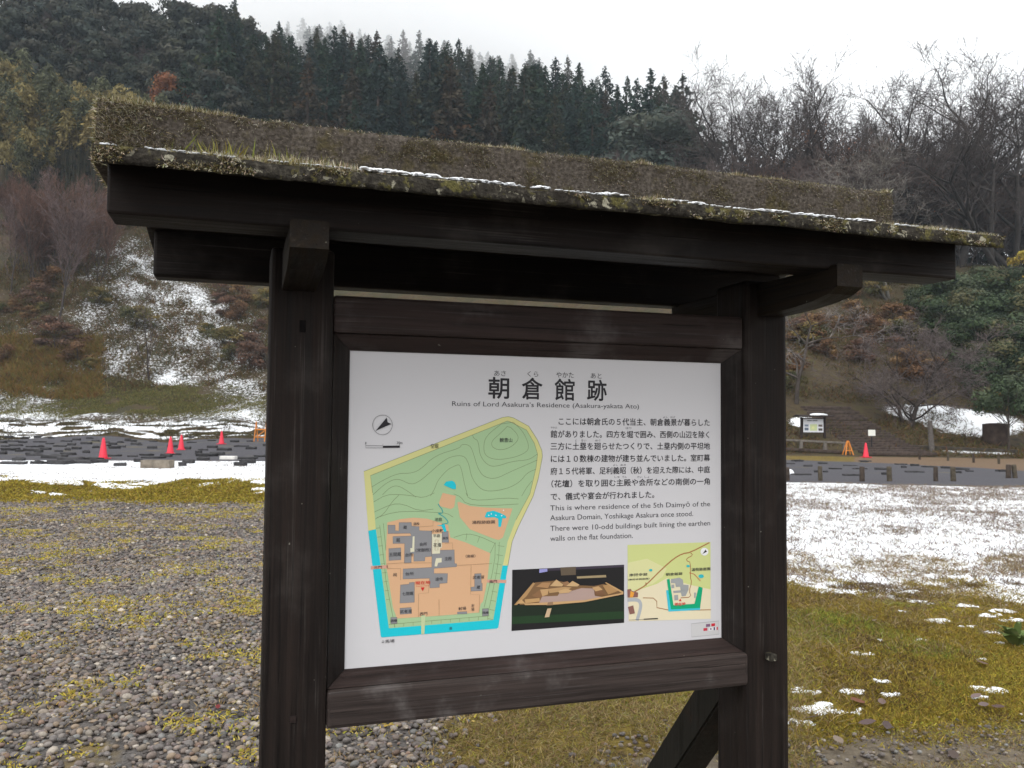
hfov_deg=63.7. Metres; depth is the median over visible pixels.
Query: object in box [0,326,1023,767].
ground
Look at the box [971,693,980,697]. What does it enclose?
fallen leaf
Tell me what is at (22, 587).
gravel
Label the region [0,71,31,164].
bamboo clump
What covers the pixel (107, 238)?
bare sapling
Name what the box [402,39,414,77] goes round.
cedar tree
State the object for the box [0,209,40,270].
bare sapling
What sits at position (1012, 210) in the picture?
bare tree
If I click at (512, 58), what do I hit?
cedar tree
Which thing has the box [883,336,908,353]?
brown shrub
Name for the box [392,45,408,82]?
cedar tree
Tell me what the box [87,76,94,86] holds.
cedar tree
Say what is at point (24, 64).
bamboo clump
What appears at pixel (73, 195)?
bare sapling
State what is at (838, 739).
fallen leaf
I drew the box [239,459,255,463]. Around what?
foundation stone
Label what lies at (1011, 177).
bare tree
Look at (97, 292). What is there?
brown shrub
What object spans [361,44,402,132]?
cedar tree
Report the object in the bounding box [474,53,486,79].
cedar tree
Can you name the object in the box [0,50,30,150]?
bamboo clump
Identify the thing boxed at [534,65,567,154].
cedar tree
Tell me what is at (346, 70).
cedar tree
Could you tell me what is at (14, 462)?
foundation stone
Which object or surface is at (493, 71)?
cedar tree
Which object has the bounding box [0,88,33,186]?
bamboo clump
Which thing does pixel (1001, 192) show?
bare tree
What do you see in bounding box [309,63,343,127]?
cedar tree
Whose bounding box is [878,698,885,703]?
fallen leaf
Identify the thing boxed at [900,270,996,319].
evergreen shrub
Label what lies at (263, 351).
brown shrub
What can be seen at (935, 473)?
bollard
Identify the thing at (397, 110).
cedar tree
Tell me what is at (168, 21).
broadleaf tree
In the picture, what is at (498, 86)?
cedar tree
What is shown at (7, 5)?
broadleaf tree
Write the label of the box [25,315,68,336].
brown shrub
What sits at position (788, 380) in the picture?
brown shrub
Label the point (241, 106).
broadleaf tree
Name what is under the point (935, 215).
bare sapling
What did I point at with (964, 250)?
bare tree
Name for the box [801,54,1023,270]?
bare tree
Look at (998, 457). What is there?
path post
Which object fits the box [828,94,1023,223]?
bare tree
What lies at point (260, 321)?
brown shrub
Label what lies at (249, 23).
broadleaf tree
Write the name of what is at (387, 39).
cedar tree
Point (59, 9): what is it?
broadleaf tree
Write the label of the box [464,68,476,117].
cedar tree
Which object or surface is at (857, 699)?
fallen leaf
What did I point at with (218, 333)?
brown shrub
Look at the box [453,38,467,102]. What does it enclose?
cedar tree
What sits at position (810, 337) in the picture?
brown shrub
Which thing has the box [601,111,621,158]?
cedar tree
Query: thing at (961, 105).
bare tree
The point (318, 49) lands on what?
cedar tree
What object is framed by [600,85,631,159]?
cedar tree
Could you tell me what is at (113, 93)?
bamboo clump
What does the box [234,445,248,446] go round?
foundation stone
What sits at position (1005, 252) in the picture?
bare tree
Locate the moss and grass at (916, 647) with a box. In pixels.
[0,475,1023,767]
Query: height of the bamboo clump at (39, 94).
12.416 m
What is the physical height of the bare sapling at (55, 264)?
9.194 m
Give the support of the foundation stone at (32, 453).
on the ground
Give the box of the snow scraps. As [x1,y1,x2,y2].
[0,479,1023,725]
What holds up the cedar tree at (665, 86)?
on the hillside
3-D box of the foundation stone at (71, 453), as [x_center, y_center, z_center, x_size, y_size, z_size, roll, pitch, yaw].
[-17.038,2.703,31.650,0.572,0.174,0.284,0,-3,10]
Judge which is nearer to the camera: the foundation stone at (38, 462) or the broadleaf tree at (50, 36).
the foundation stone at (38, 462)
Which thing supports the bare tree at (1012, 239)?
on the hillside
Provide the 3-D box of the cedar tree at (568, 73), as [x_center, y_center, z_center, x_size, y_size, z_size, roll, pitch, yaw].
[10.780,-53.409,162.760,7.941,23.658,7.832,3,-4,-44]
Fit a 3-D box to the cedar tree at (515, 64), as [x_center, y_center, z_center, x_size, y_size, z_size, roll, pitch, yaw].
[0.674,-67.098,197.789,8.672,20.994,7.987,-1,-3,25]
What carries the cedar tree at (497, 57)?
on the hillside
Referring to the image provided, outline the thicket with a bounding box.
[0,117,1023,267]
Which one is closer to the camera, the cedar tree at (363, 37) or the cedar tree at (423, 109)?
the cedar tree at (423, 109)
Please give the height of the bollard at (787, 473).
0.459 m
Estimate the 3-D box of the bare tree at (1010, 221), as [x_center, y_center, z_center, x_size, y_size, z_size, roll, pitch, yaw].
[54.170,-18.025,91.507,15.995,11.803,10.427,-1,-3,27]
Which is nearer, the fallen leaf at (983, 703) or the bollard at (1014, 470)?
the fallen leaf at (983, 703)
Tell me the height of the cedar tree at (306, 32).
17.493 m
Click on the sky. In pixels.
(629, 38)
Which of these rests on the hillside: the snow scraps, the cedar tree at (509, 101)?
the cedar tree at (509, 101)
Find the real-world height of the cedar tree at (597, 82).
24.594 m
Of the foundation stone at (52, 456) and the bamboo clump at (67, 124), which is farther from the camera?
the bamboo clump at (67, 124)
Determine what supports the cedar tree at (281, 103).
on the hillside
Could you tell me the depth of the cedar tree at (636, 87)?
135.97 m
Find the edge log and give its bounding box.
[915,445,1017,452]
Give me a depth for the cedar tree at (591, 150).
119.71 m
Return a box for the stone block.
[140,460,174,467]
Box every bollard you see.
[786,467,789,480]
[818,466,822,480]
[859,466,864,480]
[886,466,891,480]
[933,467,937,480]
[950,467,955,480]
[1006,464,1010,477]
[1011,464,1017,477]
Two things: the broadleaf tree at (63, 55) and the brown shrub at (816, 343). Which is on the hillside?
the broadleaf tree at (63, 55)
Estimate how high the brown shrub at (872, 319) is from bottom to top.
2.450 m
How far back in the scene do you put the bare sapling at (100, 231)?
88.97 m
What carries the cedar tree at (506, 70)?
on the hillside
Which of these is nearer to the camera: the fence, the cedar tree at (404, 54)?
the fence
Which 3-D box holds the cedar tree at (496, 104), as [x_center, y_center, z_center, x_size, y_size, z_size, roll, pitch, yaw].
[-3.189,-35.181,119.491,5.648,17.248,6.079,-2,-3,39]
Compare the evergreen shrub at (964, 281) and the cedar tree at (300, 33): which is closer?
the evergreen shrub at (964, 281)
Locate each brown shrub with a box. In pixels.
[0,302,6,309]
[0,343,15,360]
[1,299,23,312]
[8,282,56,304]
[18,305,38,318]
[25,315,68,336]
[29,265,69,287]
[33,321,93,346]
[35,301,50,310]
[38,328,68,336]
[52,341,93,363]
[75,356,98,367]
[78,285,113,304]
[114,305,163,327]
[196,322,215,332]
[202,325,244,347]
[209,283,230,297]
[209,292,222,303]
[214,295,246,317]
[216,344,243,361]
[223,300,250,319]
[226,332,263,353]
[227,284,252,301]
[232,340,264,367]
[249,345,267,369]
[250,288,268,308]
[251,318,266,331]
[785,317,821,340]
[786,316,824,339]
[786,352,814,370]
[786,369,807,390]
[788,321,833,343]
[797,311,842,340]
[807,337,832,355]
[814,338,839,359]
[833,299,881,326]
[840,337,879,363]
[844,315,884,335]
[854,345,878,359]
[860,318,897,341]
[863,280,891,296]
[874,302,918,323]
[877,319,928,340]
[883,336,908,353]
[889,323,922,339]
[889,348,927,379]
[893,305,919,321]
[894,351,949,380]
[895,344,919,366]
[921,356,954,381]
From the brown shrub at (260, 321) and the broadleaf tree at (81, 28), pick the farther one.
the broadleaf tree at (81, 28)
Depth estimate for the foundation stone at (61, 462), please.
25.45 m
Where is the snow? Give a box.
[0,459,1023,604]
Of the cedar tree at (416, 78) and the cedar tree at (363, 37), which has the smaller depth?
the cedar tree at (416, 78)
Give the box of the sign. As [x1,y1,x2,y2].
[868,430,874,446]
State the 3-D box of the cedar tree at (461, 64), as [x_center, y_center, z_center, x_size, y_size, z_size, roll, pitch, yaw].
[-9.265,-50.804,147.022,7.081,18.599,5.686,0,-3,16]
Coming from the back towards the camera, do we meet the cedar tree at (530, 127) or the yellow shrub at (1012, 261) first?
the cedar tree at (530, 127)
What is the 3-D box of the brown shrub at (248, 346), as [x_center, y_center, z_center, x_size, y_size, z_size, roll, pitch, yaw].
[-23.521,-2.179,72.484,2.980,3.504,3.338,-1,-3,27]
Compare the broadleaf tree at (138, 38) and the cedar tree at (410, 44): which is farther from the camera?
the cedar tree at (410, 44)
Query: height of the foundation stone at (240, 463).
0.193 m
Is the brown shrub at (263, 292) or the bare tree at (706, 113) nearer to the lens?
the brown shrub at (263, 292)
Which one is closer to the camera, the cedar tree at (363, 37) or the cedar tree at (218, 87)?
the cedar tree at (218, 87)
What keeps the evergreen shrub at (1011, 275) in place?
on the hillside
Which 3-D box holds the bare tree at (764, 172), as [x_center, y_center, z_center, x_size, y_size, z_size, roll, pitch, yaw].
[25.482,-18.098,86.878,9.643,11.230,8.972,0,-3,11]
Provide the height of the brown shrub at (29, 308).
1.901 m
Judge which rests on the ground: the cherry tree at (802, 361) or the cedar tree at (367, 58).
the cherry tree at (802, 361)
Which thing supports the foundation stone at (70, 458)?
on the ground
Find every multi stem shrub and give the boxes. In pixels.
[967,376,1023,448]
[995,385,1023,417]
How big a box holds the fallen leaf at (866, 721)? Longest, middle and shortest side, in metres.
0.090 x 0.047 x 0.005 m
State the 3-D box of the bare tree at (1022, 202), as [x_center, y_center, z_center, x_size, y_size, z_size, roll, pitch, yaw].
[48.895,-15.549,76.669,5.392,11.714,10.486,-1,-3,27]
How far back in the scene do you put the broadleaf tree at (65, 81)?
111.78 m
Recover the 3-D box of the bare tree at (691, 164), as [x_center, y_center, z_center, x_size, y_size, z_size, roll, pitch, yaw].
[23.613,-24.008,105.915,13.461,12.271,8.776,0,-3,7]
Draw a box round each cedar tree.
[67,53,87,89]
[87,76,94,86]
[143,38,161,62]
[173,60,194,105]
[191,7,245,93]
[195,21,240,90]
[203,76,230,114]
[225,0,240,16]
[225,6,245,47]
[231,19,250,53]
[247,86,264,120]
[252,30,296,124]
[253,33,280,120]
[268,35,303,119]
[268,38,293,121]
[271,21,288,56]
[279,28,287,61]
[280,55,332,127]
[283,21,295,50]
[283,35,299,92]
[284,27,289,43]
[289,46,303,95]
[290,37,325,123]
[293,18,309,54]
[298,46,304,72]
[301,26,313,62]
[308,26,319,55]
[309,37,342,126]
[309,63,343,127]
[312,24,322,50]
[312,40,318,70]
[312,40,330,109]
[320,26,345,126]
[322,21,331,40]
[326,34,332,52]
[328,38,360,116]
[329,67,371,132]
[334,27,352,93]
[334,39,372,130]
[334,60,352,124]
[336,20,348,40]
[337,32,366,102]
[344,98,364,132]
[355,28,364,47]
[356,42,399,135]
[357,32,370,57]
[359,49,372,94]
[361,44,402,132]
[362,34,374,68]
[368,30,384,82]
[383,35,394,51]
[384,34,396,67]
[384,57,404,131]
[386,61,417,133]
[389,78,413,136]
[392,30,412,115]
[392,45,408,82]
[396,72,426,137]
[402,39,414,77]
[405,30,427,109]
[405,38,441,138]
[407,41,415,87]
[417,85,434,137]
[418,38,438,98]
[418,60,463,142]
[421,46,463,140]
[423,40,443,84]
[426,57,480,143]
[439,40,449,54]
[440,40,458,72]
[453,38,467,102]
[453,49,469,102]
[457,79,473,140]
[460,47,476,82]
[463,49,477,89]
[464,67,503,146]
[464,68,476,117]
[465,45,476,81]
[465,62,500,145]
[473,80,506,147]
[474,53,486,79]
[481,104,501,144]
[484,51,489,73]
[485,56,502,101]
[488,58,503,112]
[491,57,508,128]
[491,89,500,122]
[494,65,520,145]
[495,55,503,107]
[500,84,538,144]
[502,65,546,153]
[503,68,511,100]
[504,66,508,78]
[507,54,518,80]
[507,65,556,150]
[507,97,534,151]
[513,62,520,88]
[516,50,537,85]
[528,113,540,153]
[532,61,561,130]
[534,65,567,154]
[540,92,574,156]
[549,56,567,113]
[553,72,572,131]
[555,77,583,156]
[560,96,575,152]
[563,55,573,97]
[563,63,587,150]
[572,86,604,156]
[574,94,595,154]
[577,79,610,158]
[593,76,604,110]
[596,66,616,150]
[596,89,627,152]
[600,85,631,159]
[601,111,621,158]
[617,76,636,147]
[625,78,647,154]
[634,84,676,161]
[635,68,656,148]
[638,101,661,156]
[653,73,672,147]
[667,70,699,165]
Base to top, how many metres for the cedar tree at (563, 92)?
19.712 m
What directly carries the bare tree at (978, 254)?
on the hillside
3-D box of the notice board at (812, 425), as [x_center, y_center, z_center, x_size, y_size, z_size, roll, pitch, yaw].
[15.680,2.271,42.880,1.828,1.496,0.874,1,-3,-7]
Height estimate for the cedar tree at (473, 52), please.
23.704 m
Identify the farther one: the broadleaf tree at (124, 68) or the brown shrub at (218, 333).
the broadleaf tree at (124, 68)
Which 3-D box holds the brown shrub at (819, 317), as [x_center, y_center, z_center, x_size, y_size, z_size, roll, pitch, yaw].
[21.394,-3.507,57.562,2.758,3.160,3.560,1,-3,-12]
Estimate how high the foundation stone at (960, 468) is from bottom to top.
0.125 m
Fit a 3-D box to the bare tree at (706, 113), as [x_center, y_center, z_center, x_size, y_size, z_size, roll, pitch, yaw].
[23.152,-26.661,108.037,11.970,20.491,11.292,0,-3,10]
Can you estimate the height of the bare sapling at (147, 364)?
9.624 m
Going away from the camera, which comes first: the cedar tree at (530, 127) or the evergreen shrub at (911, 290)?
the evergreen shrub at (911, 290)
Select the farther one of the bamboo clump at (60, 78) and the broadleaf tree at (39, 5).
the broadleaf tree at (39, 5)
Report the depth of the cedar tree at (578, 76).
147.13 m
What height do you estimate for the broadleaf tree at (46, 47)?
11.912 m
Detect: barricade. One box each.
[253,421,265,441]
[842,441,853,454]
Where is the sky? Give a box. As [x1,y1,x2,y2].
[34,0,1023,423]
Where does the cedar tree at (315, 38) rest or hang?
on the hillside
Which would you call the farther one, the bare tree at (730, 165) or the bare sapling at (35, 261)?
the bare tree at (730, 165)
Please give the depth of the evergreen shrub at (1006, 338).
52.79 m
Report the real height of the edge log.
0.488 m
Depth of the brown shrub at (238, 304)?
79.64 m
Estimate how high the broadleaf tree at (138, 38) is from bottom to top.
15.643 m
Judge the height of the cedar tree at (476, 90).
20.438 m
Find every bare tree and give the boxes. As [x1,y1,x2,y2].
[0,191,38,293]
[28,165,108,321]
[40,14,76,51]
[601,144,641,162]
[619,35,905,173]
[646,94,730,168]
[660,153,718,170]
[668,67,836,172]
[672,148,731,169]
[688,34,875,179]
[690,155,730,172]
[699,145,827,177]
[709,155,773,173]
[718,94,888,177]
[719,80,841,171]
[726,42,889,173]
[731,159,799,179]
[739,36,1023,266]
[739,152,861,186]
[765,156,898,191]
[773,139,865,185]
[777,165,853,186]
[785,112,925,217]
[787,134,961,299]
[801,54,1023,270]
[811,33,1023,224]
[819,28,1023,226]
[828,80,935,163]
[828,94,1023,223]
[832,47,1022,222]
[850,135,959,223]
[860,177,910,223]
[864,80,1023,267]
[899,148,1011,259]
[910,202,962,228]
[911,143,1023,263]
[935,215,967,267]
[936,148,1021,261]
[936,151,1023,265]
[946,68,1023,267]
[956,83,1023,186]
[967,227,1023,267]
[972,242,1022,266]
[975,247,983,263]
[977,167,1023,256]
[986,217,1023,258]
[1002,190,1022,256]
[1008,160,1023,220]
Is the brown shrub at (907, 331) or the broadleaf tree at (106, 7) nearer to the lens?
the brown shrub at (907, 331)
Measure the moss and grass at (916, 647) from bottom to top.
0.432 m
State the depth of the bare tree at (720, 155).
96.19 m
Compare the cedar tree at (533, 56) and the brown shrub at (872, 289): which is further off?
the cedar tree at (533, 56)
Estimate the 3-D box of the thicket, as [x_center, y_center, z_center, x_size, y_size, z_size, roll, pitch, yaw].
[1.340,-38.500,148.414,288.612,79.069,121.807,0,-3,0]
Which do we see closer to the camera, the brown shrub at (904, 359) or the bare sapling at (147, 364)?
the brown shrub at (904, 359)
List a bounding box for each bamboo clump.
[0,47,58,173]
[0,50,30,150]
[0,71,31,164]
[0,81,40,179]
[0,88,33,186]
[0,107,42,196]
[0,110,15,186]
[0,132,5,144]
[0,138,32,219]
[3,71,61,190]
[14,126,51,201]
[29,142,60,204]
[33,87,51,176]
[35,72,68,170]
[36,110,73,199]
[37,93,71,203]
[49,81,91,202]
[50,96,93,212]
[65,147,75,182]
[66,118,91,192]
[71,80,98,176]
[73,82,104,184]
[77,96,114,217]
[80,75,142,188]
[91,83,152,104]
[94,91,128,103]
[123,90,170,105]
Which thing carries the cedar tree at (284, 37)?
on the hillside
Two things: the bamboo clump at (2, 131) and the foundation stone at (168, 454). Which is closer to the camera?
the foundation stone at (168, 454)
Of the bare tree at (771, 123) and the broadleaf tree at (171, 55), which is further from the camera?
the broadleaf tree at (171, 55)
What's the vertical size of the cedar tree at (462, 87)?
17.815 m
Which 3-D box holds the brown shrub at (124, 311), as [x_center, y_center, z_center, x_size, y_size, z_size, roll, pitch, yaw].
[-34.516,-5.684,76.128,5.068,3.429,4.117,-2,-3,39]
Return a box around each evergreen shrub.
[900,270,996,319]
[901,284,948,303]
[914,285,1010,338]
[914,296,964,331]
[933,309,999,359]
[933,312,1023,379]
[945,265,1011,294]
[947,289,1023,333]
[952,339,1023,396]
[956,319,1023,368]
[975,263,1023,293]
[976,345,1023,408]
[984,292,1023,343]
[989,281,1023,296]
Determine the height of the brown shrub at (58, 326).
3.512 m
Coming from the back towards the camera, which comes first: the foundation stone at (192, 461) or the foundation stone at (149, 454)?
the foundation stone at (149, 454)
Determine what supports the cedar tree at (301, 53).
on the hillside
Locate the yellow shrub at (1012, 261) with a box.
[1006,250,1023,281]
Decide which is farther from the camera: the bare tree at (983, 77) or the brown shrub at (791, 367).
the bare tree at (983, 77)
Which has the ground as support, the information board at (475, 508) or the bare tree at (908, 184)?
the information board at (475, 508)
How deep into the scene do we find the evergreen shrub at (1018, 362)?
49.10 m
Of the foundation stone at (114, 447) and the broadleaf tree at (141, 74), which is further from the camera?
the broadleaf tree at (141, 74)
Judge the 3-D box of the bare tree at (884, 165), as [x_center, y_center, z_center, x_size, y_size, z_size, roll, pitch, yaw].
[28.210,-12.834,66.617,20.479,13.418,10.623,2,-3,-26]
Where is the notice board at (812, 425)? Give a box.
[793,413,833,438]
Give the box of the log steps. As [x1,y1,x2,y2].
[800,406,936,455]
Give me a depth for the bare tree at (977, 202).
82.06 m
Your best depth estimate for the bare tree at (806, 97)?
95.24 m
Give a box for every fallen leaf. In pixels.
[833,735,843,742]
[850,697,864,702]
[858,719,875,724]
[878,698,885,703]
[882,721,891,728]
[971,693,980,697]
[978,702,988,705]
[992,704,1004,707]
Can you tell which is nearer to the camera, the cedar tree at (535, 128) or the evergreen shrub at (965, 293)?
the evergreen shrub at (965, 293)
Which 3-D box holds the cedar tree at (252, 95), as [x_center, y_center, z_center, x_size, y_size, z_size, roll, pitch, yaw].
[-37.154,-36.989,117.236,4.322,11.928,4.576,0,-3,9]
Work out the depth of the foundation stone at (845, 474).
25.46 m
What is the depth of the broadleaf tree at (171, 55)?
124.25 m
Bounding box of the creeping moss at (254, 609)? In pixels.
[0,499,476,767]
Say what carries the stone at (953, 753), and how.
on the ground
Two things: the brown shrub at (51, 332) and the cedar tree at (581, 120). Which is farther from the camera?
the cedar tree at (581, 120)
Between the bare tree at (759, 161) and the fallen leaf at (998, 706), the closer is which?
the fallen leaf at (998, 706)
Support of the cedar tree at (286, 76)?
on the hillside
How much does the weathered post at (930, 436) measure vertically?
1.770 m
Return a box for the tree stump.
[981,423,1010,446]
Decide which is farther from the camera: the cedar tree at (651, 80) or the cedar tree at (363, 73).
the cedar tree at (651, 80)
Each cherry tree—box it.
[785,300,913,404]
[806,305,1022,426]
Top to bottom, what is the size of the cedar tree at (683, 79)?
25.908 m
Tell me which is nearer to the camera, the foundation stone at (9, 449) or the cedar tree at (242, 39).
the foundation stone at (9, 449)
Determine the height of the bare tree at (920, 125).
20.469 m
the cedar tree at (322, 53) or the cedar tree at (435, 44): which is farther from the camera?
the cedar tree at (435, 44)
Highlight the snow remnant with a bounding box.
[100,142,974,232]
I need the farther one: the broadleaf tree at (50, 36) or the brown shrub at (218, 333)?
the broadleaf tree at (50, 36)
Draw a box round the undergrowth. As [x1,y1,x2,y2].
[0,182,1023,458]
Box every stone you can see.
[0,447,20,450]
[0,461,27,464]
[12,457,25,460]
[25,452,40,454]
[26,454,41,455]
[30,460,46,463]
[40,447,51,449]
[41,454,68,458]
[47,460,73,464]
[57,456,84,459]
[60,452,76,454]
[74,459,97,463]
[85,457,103,459]
[89,459,108,462]
[107,454,121,456]
[108,446,120,448]
[113,462,126,465]
[139,453,153,455]
[141,456,165,458]
[147,446,156,448]
[160,453,172,456]
[178,462,186,465]
[182,459,194,463]
[195,453,218,456]
[197,456,209,459]
[207,445,217,447]
[216,448,231,450]
[233,461,246,465]
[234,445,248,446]
[237,457,257,458]
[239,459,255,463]
[790,473,811,474]
[842,473,858,475]
[874,467,885,469]
[904,470,924,472]
[948,750,958,757]
[956,467,969,469]
[995,469,1005,471]
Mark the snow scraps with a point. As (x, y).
(808, 707)
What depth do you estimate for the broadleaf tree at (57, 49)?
123.39 m
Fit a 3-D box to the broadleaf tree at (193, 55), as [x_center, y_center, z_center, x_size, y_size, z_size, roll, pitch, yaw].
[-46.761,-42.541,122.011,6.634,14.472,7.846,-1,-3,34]
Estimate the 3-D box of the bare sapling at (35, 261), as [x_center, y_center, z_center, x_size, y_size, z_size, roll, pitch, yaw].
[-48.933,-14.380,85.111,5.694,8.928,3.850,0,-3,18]
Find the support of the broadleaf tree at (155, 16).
on the hillside
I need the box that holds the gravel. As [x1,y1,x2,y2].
[0,497,1023,767]
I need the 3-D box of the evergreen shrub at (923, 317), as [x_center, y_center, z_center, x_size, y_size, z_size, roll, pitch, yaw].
[31.185,-4.694,60.329,4.697,3.623,3.940,-1,-3,36]
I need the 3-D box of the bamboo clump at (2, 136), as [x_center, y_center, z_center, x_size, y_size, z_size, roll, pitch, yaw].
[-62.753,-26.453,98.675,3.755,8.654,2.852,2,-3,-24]
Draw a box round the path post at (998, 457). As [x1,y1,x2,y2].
[997,453,999,463]
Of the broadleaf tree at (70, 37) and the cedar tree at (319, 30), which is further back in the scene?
the cedar tree at (319, 30)
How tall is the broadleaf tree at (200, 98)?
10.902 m
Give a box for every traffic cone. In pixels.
[99,438,111,458]
[167,437,173,452]
[177,435,185,449]
[218,431,224,443]
[862,443,871,457]
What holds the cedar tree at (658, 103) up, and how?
on the hillside
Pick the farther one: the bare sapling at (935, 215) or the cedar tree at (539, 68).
the cedar tree at (539, 68)
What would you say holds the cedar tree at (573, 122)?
on the hillside
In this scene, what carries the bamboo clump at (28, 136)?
on the hillside
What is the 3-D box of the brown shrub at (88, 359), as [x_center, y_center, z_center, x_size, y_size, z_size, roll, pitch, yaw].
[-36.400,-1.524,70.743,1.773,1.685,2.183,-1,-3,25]
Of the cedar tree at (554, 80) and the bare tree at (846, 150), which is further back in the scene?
the cedar tree at (554, 80)
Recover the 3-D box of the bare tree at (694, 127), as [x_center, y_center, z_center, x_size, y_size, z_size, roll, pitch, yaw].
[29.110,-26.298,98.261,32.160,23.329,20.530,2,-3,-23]
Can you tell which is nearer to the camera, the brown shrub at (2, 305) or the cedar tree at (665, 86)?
the brown shrub at (2, 305)
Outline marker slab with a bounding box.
[219,456,236,459]
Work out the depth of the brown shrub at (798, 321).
57.59 m
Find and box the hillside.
[0,111,1023,426]
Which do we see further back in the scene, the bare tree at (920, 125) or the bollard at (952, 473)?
the bare tree at (920, 125)
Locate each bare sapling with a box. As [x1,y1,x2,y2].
[0,169,26,225]
[0,181,22,227]
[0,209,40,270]
[2,178,33,218]
[3,172,57,282]
[10,214,60,277]
[17,182,63,273]
[33,168,93,241]
[33,190,99,272]
[37,166,110,273]
[50,190,128,281]
[86,185,124,236]
[87,188,119,262]
[96,220,119,258]
[119,282,160,380]
[924,203,955,227]
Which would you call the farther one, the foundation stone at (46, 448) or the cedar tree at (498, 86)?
the cedar tree at (498, 86)
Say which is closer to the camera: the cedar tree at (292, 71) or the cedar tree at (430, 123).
the cedar tree at (430, 123)
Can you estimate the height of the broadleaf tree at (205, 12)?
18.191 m
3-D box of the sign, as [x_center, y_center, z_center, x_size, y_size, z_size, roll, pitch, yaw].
[18.173,2.834,41.612,0.363,1.040,0.060,0,-3,0]
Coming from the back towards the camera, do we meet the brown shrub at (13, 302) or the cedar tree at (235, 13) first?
the cedar tree at (235, 13)
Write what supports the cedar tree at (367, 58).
on the hillside
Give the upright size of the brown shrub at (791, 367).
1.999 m
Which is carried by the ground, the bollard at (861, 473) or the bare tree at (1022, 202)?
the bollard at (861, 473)
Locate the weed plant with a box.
[991,622,1023,645]
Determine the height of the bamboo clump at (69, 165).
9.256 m
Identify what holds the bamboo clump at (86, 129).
on the hillside
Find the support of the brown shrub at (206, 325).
on the hillside
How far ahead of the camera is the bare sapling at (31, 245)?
81.26 m
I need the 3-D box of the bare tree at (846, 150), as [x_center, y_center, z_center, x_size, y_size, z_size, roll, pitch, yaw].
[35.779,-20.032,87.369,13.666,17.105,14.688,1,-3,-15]
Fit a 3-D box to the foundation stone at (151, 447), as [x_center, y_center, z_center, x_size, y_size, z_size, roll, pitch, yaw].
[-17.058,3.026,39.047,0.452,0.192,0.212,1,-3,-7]
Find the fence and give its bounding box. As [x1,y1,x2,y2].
[786,439,848,453]
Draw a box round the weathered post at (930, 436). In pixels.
[927,420,934,451]
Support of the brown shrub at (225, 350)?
on the hillside
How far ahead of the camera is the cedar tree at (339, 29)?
232.67 m
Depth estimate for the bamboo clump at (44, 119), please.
98.46 m
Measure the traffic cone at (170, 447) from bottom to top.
0.700 m
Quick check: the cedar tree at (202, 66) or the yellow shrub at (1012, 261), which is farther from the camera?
the cedar tree at (202, 66)
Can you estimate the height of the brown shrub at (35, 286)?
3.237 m
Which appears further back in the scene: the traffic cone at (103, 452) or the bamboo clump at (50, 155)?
the bamboo clump at (50, 155)
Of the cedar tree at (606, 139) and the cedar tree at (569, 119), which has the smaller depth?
the cedar tree at (606, 139)
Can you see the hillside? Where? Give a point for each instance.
(128, 243)
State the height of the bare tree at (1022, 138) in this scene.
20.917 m
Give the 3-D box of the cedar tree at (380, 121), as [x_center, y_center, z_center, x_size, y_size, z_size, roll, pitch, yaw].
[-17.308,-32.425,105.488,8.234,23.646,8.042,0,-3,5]
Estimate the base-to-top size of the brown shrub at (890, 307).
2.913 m
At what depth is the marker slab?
29.15 m
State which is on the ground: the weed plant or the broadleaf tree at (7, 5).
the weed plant
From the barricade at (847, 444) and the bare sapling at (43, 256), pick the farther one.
the bare sapling at (43, 256)
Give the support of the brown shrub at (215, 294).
on the hillside
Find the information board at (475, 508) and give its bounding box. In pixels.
[87,92,1006,767]
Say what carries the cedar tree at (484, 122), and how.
on the hillside
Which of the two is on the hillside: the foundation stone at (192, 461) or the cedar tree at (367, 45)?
the cedar tree at (367, 45)
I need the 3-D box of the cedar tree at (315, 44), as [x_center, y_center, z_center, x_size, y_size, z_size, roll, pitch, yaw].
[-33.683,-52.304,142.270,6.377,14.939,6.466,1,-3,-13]
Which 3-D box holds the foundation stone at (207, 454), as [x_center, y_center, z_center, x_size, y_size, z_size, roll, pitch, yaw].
[-11.744,2.737,31.619,0.848,0.193,0.426,0,-3,6]
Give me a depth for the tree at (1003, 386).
42.31 m
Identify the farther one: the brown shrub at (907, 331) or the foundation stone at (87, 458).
the brown shrub at (907, 331)
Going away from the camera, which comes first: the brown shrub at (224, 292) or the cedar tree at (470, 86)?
the brown shrub at (224, 292)
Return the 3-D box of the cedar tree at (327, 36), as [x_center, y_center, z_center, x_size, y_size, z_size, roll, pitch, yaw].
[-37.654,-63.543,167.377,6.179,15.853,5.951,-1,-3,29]
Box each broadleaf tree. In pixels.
[0,0,38,29]
[0,0,39,47]
[0,8,49,65]
[0,8,55,49]
[0,31,6,47]
[0,38,62,105]
[0,43,13,51]
[13,40,63,72]
[24,0,89,25]
[28,48,59,118]
[39,0,92,53]
[41,78,75,149]
[46,49,81,82]
[48,43,62,53]
[55,3,106,53]
[63,29,127,86]
[67,16,107,60]
[85,0,108,32]
[86,0,118,28]
[93,51,148,96]
[102,5,146,33]
[105,30,127,61]
[106,17,135,55]
[107,1,137,24]
[107,63,145,94]
[120,19,188,67]
[120,63,159,94]
[120,66,155,97]
[123,1,158,22]
[138,52,175,95]
[141,29,188,88]
[142,12,171,21]
[146,71,196,108]
[150,26,214,82]
[152,17,176,31]
[152,90,195,110]
[153,0,179,31]
[164,63,200,94]
[169,1,211,50]
[178,4,227,41]
[178,46,210,94]
[186,94,210,110]
[188,91,209,108]
[195,2,237,49]
[195,68,257,119]
[197,84,253,116]
[238,15,275,58]
[242,90,282,121]
[604,104,733,168]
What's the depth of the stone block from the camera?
24.00 m
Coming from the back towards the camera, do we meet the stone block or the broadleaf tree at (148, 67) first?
the broadleaf tree at (148, 67)

